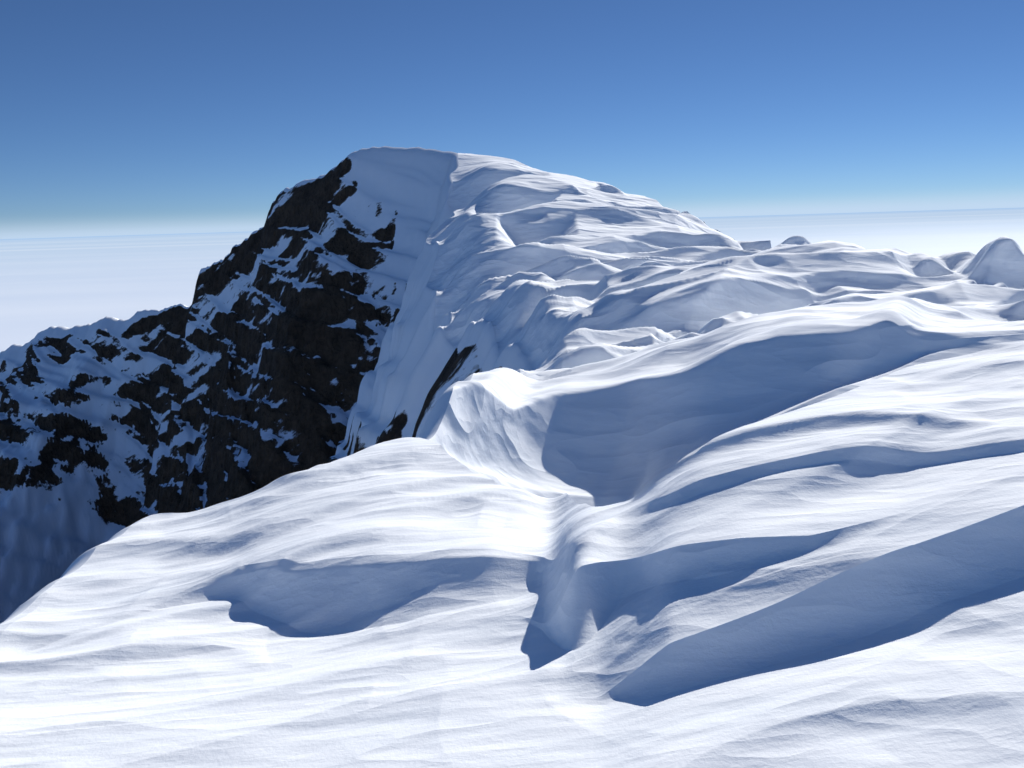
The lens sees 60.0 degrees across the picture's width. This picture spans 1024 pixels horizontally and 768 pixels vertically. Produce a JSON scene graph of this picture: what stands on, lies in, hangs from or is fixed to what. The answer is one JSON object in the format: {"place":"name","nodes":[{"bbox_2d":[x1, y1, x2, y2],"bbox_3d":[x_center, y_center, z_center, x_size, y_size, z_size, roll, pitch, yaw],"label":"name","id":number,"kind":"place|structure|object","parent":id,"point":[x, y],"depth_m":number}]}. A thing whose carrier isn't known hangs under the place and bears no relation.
{"place":"outdoors","nodes":[
{"label":"outdoors","id":0,"kind":"place"},
{"bbox_2d":[0,146,530,624],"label":"rocky mountain face","id":1,"kind":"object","parent":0,"point":[298,334],"depth_m":256.00},
{"bbox_2d":[0,341,1023,767],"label":"terrain","id":2,"kind":"structure","parent":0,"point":[834,581],"depth_m":3.64},
{"bbox_2d":[0,208,1023,351],"bbox_3d":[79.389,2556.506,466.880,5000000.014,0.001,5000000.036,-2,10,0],"label":"clouds","id":3,"kind":"structure","parent":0,"point":[67,282],"depth_m":84948.15},
{"bbox_2d":[0,197,1023,238],"bbox_3d":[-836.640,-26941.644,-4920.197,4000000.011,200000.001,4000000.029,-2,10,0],"label":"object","id":4,"kind":"structure","parent":0,"point":[990,203],"depth_m":1821600.25},
{"bbox_2d":[426,153,1023,506],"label":"ridge snow","id":5,"kind":"structure","parent":0,"point":[654,340],"depth_m":37.67}
]}

